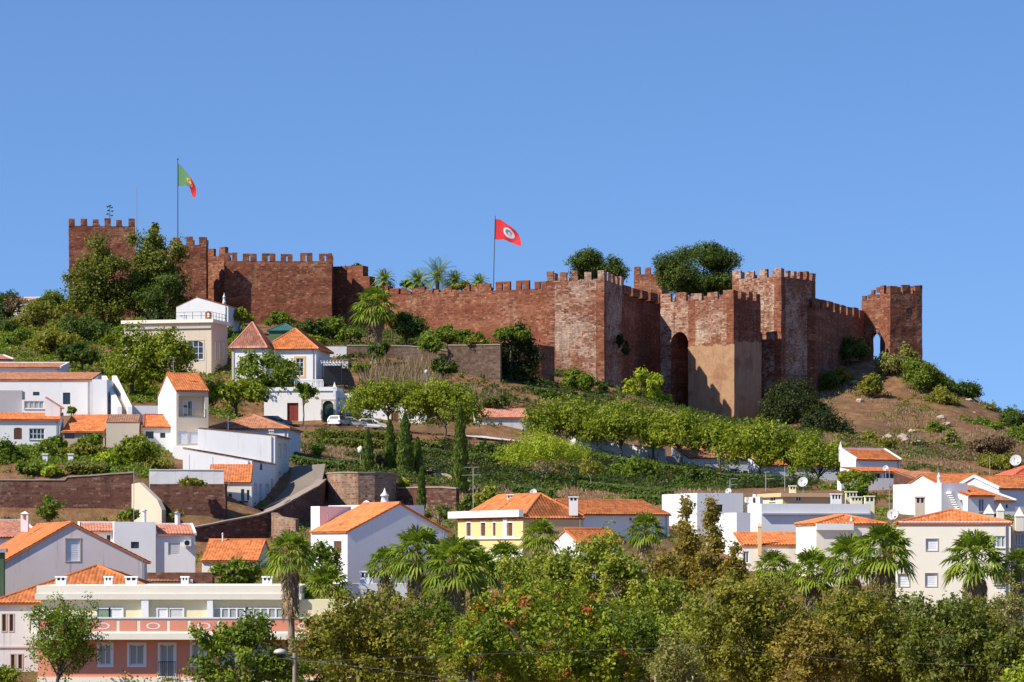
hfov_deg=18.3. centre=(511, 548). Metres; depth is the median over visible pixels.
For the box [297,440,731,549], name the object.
garden grass
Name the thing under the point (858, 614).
broad shrub tree
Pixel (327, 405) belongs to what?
door
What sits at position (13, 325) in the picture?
hillside tree
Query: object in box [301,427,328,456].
feathery tree
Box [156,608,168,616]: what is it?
window
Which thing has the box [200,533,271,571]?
house
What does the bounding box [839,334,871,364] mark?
shrub
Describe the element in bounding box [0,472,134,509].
retaining wall
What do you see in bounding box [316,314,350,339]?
shrub
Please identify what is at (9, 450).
shrub
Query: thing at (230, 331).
shrub
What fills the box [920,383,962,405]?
shrub
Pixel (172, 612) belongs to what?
window
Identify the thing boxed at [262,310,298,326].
shrub
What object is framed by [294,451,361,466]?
hedge
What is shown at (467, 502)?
shrub
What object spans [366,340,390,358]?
shrub
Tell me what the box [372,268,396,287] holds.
date palm
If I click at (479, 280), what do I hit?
date palm
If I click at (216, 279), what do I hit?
castle wall
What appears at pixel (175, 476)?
wall
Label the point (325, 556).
carob tree
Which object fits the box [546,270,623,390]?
castle tower
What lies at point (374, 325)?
fan palm
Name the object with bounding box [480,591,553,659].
broad shrub tree
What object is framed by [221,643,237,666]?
window
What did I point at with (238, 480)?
house
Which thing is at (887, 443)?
shrub
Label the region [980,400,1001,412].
shrub
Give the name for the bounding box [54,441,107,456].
shrub
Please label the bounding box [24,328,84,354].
hillside tree
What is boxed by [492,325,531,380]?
tree
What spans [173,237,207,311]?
castle tower
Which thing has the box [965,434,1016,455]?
shrub
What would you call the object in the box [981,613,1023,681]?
broad shrub tree
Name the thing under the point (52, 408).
house
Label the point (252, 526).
ramp wall
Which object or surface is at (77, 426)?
house
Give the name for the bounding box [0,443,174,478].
garden cover
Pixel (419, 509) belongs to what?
house
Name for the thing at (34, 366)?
house
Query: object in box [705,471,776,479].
hedge
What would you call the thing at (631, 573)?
poplar tree
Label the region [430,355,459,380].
shrub
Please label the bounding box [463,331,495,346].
shrub
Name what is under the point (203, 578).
wall
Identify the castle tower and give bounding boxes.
[68,218,134,317]
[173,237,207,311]
[224,252,332,325]
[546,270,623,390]
[634,266,668,294]
[660,290,761,421]
[732,268,815,408]
[880,285,922,358]
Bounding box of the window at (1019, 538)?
[1015,534,1023,545]
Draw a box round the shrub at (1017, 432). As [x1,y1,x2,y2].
[1005,423,1023,440]
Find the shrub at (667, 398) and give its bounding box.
[658,391,673,403]
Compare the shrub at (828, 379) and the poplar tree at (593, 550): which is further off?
the shrub at (828, 379)
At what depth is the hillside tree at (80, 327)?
437.99 m
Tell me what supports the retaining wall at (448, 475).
on the ground at (860, 414)
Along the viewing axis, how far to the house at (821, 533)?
250.55 m
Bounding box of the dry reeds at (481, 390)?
[453,377,508,407]
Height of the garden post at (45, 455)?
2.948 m
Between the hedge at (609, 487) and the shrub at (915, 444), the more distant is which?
the shrub at (915, 444)
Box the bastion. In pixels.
[324,472,396,504]
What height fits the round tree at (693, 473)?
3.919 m
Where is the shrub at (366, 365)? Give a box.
[352,362,370,384]
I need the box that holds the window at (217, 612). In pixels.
[213,608,251,616]
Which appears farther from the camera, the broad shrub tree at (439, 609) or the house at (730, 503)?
the house at (730, 503)
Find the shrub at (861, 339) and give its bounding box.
[856,336,871,360]
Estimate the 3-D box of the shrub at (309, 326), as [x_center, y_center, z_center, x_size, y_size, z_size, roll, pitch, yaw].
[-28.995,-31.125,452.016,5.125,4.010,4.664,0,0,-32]
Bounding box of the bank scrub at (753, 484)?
[416,434,820,487]
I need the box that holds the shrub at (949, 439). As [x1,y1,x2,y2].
[939,428,962,446]
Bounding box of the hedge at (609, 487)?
[576,480,673,495]
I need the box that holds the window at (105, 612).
[96,608,109,616]
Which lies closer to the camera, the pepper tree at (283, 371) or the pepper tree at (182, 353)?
the pepper tree at (182, 353)
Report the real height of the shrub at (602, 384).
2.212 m
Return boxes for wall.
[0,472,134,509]
[132,483,165,522]
[135,247,170,317]
[147,572,214,583]
[149,469,223,488]
[150,484,226,518]
[194,510,271,541]
[208,247,227,303]
[263,479,325,521]
[271,512,298,546]
[286,424,599,452]
[326,346,346,356]
[330,359,347,367]
[333,266,546,345]
[347,345,447,363]
[397,486,458,506]
[424,469,471,482]
[448,344,501,382]
[466,435,513,440]
[505,344,554,381]
[571,437,665,461]
[623,284,675,389]
[807,298,864,394]
[837,478,893,490]
[862,287,880,359]
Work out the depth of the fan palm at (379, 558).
225.58 m
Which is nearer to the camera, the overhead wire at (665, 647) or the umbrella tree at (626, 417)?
the overhead wire at (665, 647)
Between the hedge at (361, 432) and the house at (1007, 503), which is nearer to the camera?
the house at (1007, 503)
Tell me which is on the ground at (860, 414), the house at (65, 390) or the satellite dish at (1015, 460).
the house at (65, 390)
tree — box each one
[0,288,21,319]
[0,319,24,332]
[0,327,37,346]
[1,294,47,327]
[14,299,77,331]
[20,591,112,681]
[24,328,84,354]
[28,289,69,311]
[35,493,65,522]
[55,312,113,341]
[55,340,100,370]
[60,228,142,326]
[61,298,82,313]
[90,320,123,344]
[95,312,167,395]
[122,226,194,319]
[127,325,201,384]
[129,271,195,319]
[148,222,164,244]
[179,607,303,681]
[206,374,270,414]
[207,556,267,583]
[234,347,302,393]
[271,644,346,681]
[284,580,445,681]
[292,538,344,594]
[293,378,319,424]
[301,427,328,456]
[307,647,352,681]
[309,599,348,680]
[339,374,431,422]
[360,429,375,470]
[382,419,396,470]
[392,619,448,681]
[394,375,492,435]
[394,412,415,474]
[395,586,462,681]
[413,436,423,471]
[416,466,426,509]
[425,574,651,681]
[425,611,522,681]
[450,404,469,492]
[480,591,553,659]
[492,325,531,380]
[493,430,591,477]
[494,545,552,611]
[511,392,614,450]
[521,544,588,680]
[563,246,631,281]
[564,396,671,455]
[568,519,629,681]
[578,456,605,480]
[593,547,660,624]
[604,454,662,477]
[604,600,683,681]
[621,365,663,399]
[622,404,675,458]
[623,574,686,681]
[638,405,716,463]
[639,540,688,620]
[651,240,743,296]
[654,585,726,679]
[672,493,704,618]
[676,565,813,681]
[678,462,721,484]
[682,417,744,468]
[686,495,728,606]
[708,414,798,473]
[714,607,770,669]
[717,540,751,644]
[751,429,825,475]
[767,610,862,681]
[779,431,849,481]
[785,596,847,681]
[808,578,928,681]
[836,469,874,483]
[842,471,879,505]
[875,589,937,647]
[891,588,1011,681]
[960,594,1015,681]
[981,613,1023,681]
[990,569,1023,640]
[996,651,1023,681]
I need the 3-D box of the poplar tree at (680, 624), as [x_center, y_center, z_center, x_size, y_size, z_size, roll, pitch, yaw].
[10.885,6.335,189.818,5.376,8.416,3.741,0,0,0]
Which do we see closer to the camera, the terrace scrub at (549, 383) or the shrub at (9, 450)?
the shrub at (9, 450)
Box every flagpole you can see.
[177,158,178,237]
[493,216,495,287]
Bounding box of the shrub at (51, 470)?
[40,464,66,476]
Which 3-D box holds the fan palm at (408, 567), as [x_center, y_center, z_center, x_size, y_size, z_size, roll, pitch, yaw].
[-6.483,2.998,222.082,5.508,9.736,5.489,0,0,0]
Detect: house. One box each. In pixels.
[0,354,13,361]
[0,362,69,371]
[0,372,100,415]
[0,390,24,412]
[0,412,63,445]
[0,511,150,594]
[0,519,32,544]
[0,548,7,596]
[0,564,156,671]
[13,297,39,314]
[22,400,44,412]
[45,397,63,415]
[61,414,108,447]
[78,521,115,541]
[92,379,113,414]
[113,509,155,572]
[132,406,157,421]
[142,414,170,451]
[147,579,192,583]
[156,511,196,572]
[157,373,208,451]
[173,445,197,459]
[176,294,240,334]
[183,447,275,506]
[198,427,290,483]
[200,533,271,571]
[208,414,303,460]
[210,464,252,506]
[264,379,342,420]
[309,488,449,583]
[311,506,350,572]
[330,505,423,515]
[338,393,427,422]
[448,492,584,566]
[473,408,529,429]
[552,528,624,585]
[555,499,671,540]
[662,493,742,535]
[672,446,747,472]
[707,513,749,554]
[733,522,795,570]
[745,494,762,512]
[748,457,838,481]
[748,491,874,531]
[757,485,829,503]
[794,514,885,585]
[839,441,901,468]
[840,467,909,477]
[893,474,967,514]
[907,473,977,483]
[958,487,994,514]
[960,475,1023,512]
[968,485,1016,518]
[996,465,1023,474]
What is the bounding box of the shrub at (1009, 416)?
[997,404,1023,428]
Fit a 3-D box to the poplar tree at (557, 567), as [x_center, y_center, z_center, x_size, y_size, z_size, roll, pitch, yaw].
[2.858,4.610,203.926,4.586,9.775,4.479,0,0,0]
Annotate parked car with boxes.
[262,416,291,423]
[327,415,349,425]
[334,417,366,426]
[359,419,386,427]
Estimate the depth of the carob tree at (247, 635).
183.07 m
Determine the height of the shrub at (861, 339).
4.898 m
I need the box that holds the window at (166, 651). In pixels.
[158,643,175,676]
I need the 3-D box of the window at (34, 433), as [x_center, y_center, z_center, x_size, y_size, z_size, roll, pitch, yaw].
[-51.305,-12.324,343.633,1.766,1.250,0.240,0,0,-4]
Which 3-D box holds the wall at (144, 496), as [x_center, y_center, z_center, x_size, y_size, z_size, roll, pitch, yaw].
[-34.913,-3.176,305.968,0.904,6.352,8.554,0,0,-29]
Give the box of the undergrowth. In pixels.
[0,315,247,419]
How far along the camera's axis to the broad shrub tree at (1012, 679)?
168.07 m
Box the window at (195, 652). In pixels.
[190,643,206,666]
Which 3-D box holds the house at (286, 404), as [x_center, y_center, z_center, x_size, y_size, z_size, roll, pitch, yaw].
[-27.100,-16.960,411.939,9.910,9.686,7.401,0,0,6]
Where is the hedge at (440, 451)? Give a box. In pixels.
[421,447,497,464]
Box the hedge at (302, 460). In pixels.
[290,454,344,471]
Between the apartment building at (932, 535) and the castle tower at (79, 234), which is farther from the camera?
the castle tower at (79, 234)
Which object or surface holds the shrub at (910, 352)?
on the ground at (860, 414)
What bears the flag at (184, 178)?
attached to the flagpole at (177, 197)
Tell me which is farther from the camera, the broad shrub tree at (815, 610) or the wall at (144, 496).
the wall at (144, 496)
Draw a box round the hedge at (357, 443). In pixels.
[324,437,439,448]
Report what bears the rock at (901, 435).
on the ground at (860, 414)
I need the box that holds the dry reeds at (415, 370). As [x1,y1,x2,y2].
[354,349,451,391]
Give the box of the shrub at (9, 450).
[0,433,29,463]
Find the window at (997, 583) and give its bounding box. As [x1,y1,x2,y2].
[992,571,1004,584]
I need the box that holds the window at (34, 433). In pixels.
[29,428,44,439]
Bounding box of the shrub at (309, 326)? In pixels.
[291,316,326,336]
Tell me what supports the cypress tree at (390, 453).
on the ground at (860, 414)
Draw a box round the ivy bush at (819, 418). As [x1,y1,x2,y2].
[796,402,856,433]
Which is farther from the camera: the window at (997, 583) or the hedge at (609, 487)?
the hedge at (609, 487)
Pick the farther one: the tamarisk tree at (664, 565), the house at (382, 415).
the house at (382, 415)
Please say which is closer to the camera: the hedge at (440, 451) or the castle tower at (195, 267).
the hedge at (440, 451)
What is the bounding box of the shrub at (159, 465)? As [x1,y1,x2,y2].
[143,457,171,469]
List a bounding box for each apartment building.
[28,576,364,681]
[893,496,1023,616]
[1011,521,1023,604]
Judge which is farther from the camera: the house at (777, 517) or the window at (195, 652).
the house at (777, 517)
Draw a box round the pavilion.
[267,323,294,341]
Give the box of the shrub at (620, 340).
[615,332,630,355]
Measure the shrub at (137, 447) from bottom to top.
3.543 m
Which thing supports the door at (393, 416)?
in the house at (382, 415)
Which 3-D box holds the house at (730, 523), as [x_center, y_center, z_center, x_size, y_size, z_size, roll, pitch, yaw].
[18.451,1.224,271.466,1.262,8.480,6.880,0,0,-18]
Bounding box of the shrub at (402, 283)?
[399,278,414,289]
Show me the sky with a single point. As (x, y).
(861, 146)
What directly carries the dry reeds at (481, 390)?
on the ground at (860, 414)
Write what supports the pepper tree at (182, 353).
on the ground at (860, 414)
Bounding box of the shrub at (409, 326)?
[390,309,432,344]
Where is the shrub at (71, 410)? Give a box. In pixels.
[67,406,76,415]
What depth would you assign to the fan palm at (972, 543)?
213.38 m
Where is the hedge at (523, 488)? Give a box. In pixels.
[511,483,556,498]
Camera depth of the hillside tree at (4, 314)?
483.63 m
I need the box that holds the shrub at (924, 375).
[899,356,949,390]
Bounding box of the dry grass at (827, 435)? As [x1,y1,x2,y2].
[797,360,1023,472]
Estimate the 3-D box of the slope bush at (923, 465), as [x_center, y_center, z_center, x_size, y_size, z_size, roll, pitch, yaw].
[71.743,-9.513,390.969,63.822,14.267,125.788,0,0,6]
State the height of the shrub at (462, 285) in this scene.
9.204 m
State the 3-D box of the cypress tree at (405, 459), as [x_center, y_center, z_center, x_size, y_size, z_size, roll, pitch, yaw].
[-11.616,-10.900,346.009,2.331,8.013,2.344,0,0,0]
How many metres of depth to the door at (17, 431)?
343.54 m
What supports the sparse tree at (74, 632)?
on the ground at (860, 414)
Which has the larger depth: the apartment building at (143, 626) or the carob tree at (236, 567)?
the carob tree at (236, 567)
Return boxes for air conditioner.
[184,540,190,545]
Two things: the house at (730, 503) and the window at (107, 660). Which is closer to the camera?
the window at (107, 660)
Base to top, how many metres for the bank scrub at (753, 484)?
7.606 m
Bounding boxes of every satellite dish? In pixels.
[798,477,807,492]
[883,465,887,477]
[887,509,897,527]
[1010,455,1020,465]
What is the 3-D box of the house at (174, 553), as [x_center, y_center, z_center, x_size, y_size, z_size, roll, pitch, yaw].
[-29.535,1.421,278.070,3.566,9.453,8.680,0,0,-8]
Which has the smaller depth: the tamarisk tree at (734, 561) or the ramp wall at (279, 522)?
the tamarisk tree at (734, 561)
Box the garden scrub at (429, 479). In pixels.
[304,428,817,490]
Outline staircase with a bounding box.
[102,376,131,413]
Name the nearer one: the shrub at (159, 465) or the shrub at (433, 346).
the shrub at (159, 465)
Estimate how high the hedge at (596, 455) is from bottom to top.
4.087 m
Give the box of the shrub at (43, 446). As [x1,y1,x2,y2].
[18,439,58,458]
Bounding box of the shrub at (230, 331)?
[227,326,233,339]
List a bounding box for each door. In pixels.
[14,428,21,438]
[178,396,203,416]
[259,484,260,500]
[287,403,297,420]
[321,399,334,419]
[390,410,399,421]
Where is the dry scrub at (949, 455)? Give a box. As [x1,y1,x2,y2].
[839,431,1023,463]
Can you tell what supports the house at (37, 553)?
on the ground at (860, 414)
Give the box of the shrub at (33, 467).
[14,459,43,474]
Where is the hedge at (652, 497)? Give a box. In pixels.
[628,493,661,504]
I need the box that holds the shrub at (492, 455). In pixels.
[488,445,519,464]
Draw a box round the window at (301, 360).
[294,356,305,377]
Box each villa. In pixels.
[121,311,230,374]
[228,321,271,380]
[269,328,333,386]
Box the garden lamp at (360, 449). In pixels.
[358,446,361,463]
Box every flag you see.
[178,164,195,197]
[495,219,521,245]
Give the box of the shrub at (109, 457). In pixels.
[91,449,125,465]
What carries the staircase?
on the ground at (860, 414)
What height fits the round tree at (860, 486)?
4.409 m
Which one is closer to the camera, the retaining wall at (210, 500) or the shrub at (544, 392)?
the retaining wall at (210, 500)
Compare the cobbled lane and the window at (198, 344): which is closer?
the cobbled lane
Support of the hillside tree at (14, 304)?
on the ground at (860, 414)
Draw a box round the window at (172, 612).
[168,608,183,616]
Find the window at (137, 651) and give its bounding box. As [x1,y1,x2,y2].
[127,643,145,666]
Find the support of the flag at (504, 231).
attached to the flagpole at (494, 256)
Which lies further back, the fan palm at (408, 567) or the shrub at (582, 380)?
the shrub at (582, 380)
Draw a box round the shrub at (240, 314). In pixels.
[233,307,255,330]
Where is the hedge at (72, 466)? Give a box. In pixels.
[65,460,107,473]
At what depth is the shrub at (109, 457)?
319.45 m
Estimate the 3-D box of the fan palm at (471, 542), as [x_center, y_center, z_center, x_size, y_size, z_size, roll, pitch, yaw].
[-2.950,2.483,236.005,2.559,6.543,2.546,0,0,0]
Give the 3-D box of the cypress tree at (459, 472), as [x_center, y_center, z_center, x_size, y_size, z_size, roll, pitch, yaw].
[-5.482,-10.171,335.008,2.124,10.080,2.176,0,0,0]
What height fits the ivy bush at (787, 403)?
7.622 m
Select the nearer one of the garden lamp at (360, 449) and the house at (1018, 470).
the house at (1018, 470)
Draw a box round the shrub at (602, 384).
[595,379,607,390]
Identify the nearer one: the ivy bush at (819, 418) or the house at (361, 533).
the house at (361, 533)
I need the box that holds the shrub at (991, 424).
[959,414,1004,429]
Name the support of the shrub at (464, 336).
on the ground at (860, 414)
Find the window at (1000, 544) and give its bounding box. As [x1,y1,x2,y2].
[993,536,1004,548]
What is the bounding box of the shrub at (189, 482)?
[177,475,207,486]
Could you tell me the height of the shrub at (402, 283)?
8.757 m
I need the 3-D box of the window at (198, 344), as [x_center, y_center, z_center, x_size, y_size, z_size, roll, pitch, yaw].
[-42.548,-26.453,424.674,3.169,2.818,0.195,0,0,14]
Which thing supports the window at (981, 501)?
in the house at (973, 500)
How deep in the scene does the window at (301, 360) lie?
421.33 m
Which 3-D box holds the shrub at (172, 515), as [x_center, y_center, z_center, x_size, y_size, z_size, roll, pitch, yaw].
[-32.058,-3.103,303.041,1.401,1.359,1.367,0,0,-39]
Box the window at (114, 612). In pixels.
[110,608,123,616]
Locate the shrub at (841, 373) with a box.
[831,365,853,383]
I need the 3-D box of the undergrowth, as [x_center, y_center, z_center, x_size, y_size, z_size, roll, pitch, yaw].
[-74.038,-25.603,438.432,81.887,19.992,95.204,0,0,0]
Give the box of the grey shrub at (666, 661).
[643,630,710,681]
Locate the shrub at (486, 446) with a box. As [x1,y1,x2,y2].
[473,438,497,453]
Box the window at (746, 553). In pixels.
[743,551,749,563]
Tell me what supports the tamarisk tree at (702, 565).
on the ground at (860, 414)
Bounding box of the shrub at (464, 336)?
[454,329,470,343]
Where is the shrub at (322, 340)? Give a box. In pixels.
[307,333,327,344]
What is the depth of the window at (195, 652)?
212.07 m
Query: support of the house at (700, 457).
on the ground at (860, 414)
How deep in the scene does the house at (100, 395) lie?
366.00 m
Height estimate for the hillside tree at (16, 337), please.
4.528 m
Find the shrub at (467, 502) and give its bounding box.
[454,494,478,510]
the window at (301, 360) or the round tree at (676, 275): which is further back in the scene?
the round tree at (676, 275)
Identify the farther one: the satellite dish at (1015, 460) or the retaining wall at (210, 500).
the satellite dish at (1015, 460)
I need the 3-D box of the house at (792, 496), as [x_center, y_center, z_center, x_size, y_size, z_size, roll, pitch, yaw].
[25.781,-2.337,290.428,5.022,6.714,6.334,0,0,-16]
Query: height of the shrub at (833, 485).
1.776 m
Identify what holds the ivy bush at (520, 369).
on the ground at (860, 414)
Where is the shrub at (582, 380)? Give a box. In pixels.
[559,364,596,390]
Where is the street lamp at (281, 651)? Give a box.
[274,649,296,681]
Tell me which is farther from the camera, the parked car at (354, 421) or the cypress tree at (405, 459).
the parked car at (354, 421)
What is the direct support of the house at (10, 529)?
on the ground at (860, 414)
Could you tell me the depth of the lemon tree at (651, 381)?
454.38 m
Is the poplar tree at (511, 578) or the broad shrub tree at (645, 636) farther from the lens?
the poplar tree at (511, 578)
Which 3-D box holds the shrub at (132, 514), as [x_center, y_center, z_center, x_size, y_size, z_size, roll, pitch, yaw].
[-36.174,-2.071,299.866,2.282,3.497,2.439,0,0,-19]
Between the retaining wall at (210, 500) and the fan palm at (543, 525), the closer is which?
the fan palm at (543, 525)
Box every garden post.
[42,453,48,463]
[67,453,74,459]
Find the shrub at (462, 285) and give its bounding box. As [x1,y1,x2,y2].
[454,279,478,289]
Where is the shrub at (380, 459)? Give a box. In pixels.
[374,454,385,469]
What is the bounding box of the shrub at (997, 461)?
[975,452,1023,469]
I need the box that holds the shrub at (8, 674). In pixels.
[0,664,23,681]
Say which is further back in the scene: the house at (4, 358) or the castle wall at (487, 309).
the castle wall at (487, 309)
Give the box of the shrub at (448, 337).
[420,323,468,349]
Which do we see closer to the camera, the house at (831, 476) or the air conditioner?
the air conditioner
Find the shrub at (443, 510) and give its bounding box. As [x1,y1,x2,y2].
[424,504,451,524]
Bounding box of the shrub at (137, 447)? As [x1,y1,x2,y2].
[112,432,161,461]
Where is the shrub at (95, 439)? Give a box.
[77,433,105,445]
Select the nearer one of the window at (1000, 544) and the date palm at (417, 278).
the window at (1000, 544)
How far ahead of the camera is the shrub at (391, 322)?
459.85 m
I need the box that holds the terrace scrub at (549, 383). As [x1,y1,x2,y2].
[322,324,824,446]
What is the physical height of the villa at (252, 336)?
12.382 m
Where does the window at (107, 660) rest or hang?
in the apartment building at (143, 626)
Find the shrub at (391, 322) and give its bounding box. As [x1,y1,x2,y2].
[378,310,399,342]
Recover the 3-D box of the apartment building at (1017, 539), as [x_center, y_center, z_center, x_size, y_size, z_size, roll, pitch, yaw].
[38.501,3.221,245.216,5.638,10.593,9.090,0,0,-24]
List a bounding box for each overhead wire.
[281,658,468,681]
[309,646,1023,666]
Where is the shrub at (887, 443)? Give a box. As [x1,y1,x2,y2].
[875,436,913,450]
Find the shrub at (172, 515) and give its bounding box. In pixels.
[167,509,183,520]
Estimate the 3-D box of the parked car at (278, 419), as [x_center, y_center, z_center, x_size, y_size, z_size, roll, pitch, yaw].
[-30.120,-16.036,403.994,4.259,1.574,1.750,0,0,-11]
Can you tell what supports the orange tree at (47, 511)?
on the ground at (860, 414)
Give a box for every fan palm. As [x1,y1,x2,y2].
[262,528,319,652]
[302,564,355,598]
[348,284,399,344]
[361,546,405,625]
[383,522,450,615]
[419,531,489,669]
[458,539,486,615]
[458,548,502,610]
[483,540,524,603]
[518,516,561,564]
[625,511,668,572]
[750,548,794,609]
[783,544,839,626]
[815,532,878,646]
[847,521,918,623]
[939,528,1010,606]
[999,547,1023,657]
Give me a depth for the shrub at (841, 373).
498.61 m
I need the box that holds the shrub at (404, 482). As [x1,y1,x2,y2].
[398,477,412,486]
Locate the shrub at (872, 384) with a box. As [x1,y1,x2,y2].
[857,372,884,396]
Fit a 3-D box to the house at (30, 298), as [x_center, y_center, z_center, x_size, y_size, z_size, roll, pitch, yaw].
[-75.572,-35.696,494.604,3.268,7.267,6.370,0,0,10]
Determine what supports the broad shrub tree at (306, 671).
on the ground at (860, 414)
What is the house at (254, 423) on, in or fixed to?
on the ground at (860, 414)
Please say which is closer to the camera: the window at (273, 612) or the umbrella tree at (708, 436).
the window at (273, 612)
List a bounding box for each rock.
[897,434,907,437]
[900,437,909,442]
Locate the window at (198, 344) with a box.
[182,339,203,360]
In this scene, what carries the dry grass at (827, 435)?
on the ground at (860, 414)
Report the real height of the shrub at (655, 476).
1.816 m
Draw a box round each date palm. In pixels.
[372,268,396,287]
[403,268,429,289]
[416,255,458,289]
[443,268,465,289]
[469,273,489,283]
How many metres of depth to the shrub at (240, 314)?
457.12 m
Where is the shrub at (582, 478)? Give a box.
[576,475,589,481]
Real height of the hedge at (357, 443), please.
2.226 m
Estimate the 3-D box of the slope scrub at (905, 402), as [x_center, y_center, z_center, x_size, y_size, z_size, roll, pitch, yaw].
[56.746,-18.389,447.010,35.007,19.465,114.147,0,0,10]
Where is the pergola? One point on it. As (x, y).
(332, 373)
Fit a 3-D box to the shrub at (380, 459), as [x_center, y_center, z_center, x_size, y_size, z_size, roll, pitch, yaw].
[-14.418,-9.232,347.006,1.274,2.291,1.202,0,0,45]
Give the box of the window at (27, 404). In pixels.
[24,401,43,408]
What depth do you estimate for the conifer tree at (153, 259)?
468.26 m
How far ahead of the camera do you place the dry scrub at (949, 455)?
416.13 m
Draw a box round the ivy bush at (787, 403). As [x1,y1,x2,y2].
[757,374,832,422]
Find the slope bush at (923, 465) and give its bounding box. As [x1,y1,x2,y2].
[837,430,1023,492]
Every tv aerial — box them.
[464,467,480,509]
[889,468,890,509]
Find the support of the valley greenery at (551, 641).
on the ground at (860, 414)
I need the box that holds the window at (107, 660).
[97,643,113,666]
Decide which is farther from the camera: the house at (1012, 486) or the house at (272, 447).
the house at (272, 447)
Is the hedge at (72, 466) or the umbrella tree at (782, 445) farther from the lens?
the umbrella tree at (782, 445)
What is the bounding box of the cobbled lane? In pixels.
[260,464,324,510]
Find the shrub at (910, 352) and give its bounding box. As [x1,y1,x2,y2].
[898,340,918,359]
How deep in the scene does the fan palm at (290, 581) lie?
207.61 m
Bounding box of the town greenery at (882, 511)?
[1,453,1023,639]
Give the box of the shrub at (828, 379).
[818,370,840,390]
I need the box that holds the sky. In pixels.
[0,0,1023,413]
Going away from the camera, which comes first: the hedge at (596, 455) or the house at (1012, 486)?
the house at (1012, 486)
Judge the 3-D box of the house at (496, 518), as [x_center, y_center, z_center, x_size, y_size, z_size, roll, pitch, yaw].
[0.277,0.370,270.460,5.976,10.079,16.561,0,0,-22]
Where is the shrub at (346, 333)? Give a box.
[335,325,362,344]
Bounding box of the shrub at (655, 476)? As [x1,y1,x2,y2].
[628,473,661,479]
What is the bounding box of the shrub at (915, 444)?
[898,439,933,448]
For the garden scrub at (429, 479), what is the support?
on the ground at (860, 414)
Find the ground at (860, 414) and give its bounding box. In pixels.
[0,316,1023,681]
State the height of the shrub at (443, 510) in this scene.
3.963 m
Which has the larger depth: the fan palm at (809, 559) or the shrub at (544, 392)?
the shrub at (544, 392)
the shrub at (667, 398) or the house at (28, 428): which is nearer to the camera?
the house at (28, 428)
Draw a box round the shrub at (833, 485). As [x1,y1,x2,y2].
[816,481,836,489]
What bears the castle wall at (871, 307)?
on the ground at (860, 414)
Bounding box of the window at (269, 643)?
[252,643,269,675]
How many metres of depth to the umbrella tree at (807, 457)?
370.37 m
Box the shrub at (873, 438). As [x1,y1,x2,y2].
[860,430,883,443]
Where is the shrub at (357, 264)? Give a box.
[333,263,368,272]
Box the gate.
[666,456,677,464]
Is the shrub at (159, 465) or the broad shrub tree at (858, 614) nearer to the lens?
the broad shrub tree at (858, 614)
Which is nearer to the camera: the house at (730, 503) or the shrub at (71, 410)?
the house at (730, 503)
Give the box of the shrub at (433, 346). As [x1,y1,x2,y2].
[417,334,443,354]
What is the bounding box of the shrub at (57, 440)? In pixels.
[44,434,67,447]
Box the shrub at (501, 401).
[479,395,510,407]
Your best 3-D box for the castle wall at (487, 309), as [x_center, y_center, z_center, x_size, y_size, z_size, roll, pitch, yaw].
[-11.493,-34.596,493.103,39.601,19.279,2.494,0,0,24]
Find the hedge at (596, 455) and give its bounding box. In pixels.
[572,447,700,474]
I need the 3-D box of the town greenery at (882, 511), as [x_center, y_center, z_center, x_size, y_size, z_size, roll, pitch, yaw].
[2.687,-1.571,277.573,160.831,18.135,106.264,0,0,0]
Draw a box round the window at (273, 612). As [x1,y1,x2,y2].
[252,608,286,616]
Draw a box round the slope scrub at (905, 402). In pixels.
[817,371,1023,465]
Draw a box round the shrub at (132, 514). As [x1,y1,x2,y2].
[116,508,140,521]
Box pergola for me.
[321,360,345,383]
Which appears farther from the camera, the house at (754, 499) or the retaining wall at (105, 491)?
the retaining wall at (105, 491)
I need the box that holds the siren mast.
[106,205,113,217]
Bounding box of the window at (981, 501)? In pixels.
[978,499,983,512]
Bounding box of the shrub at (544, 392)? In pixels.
[533,387,563,399]
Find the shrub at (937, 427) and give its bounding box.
[924,419,954,431]
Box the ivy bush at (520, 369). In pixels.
[495,319,544,383]
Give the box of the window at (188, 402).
[182,401,191,416]
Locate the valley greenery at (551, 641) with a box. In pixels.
[103,598,1023,681]
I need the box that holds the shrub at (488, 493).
[472,484,503,504]
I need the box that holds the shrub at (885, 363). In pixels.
[871,351,908,374]
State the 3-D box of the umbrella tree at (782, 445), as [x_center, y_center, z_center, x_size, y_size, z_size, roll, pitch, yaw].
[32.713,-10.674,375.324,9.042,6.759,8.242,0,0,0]
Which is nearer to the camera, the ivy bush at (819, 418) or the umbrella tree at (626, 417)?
the umbrella tree at (626, 417)
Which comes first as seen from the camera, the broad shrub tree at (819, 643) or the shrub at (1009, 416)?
the broad shrub tree at (819, 643)
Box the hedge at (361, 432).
[321,427,399,439]
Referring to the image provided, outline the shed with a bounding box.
[341,571,407,600]
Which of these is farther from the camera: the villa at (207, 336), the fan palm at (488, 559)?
the villa at (207, 336)
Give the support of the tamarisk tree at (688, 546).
on the ground at (860, 414)
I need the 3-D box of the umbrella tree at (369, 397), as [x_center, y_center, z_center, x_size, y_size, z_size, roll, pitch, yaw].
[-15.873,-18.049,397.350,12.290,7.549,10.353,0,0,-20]
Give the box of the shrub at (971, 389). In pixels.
[943,375,984,398]
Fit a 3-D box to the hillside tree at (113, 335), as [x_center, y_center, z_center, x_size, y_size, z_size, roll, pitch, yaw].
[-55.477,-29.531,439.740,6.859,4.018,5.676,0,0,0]

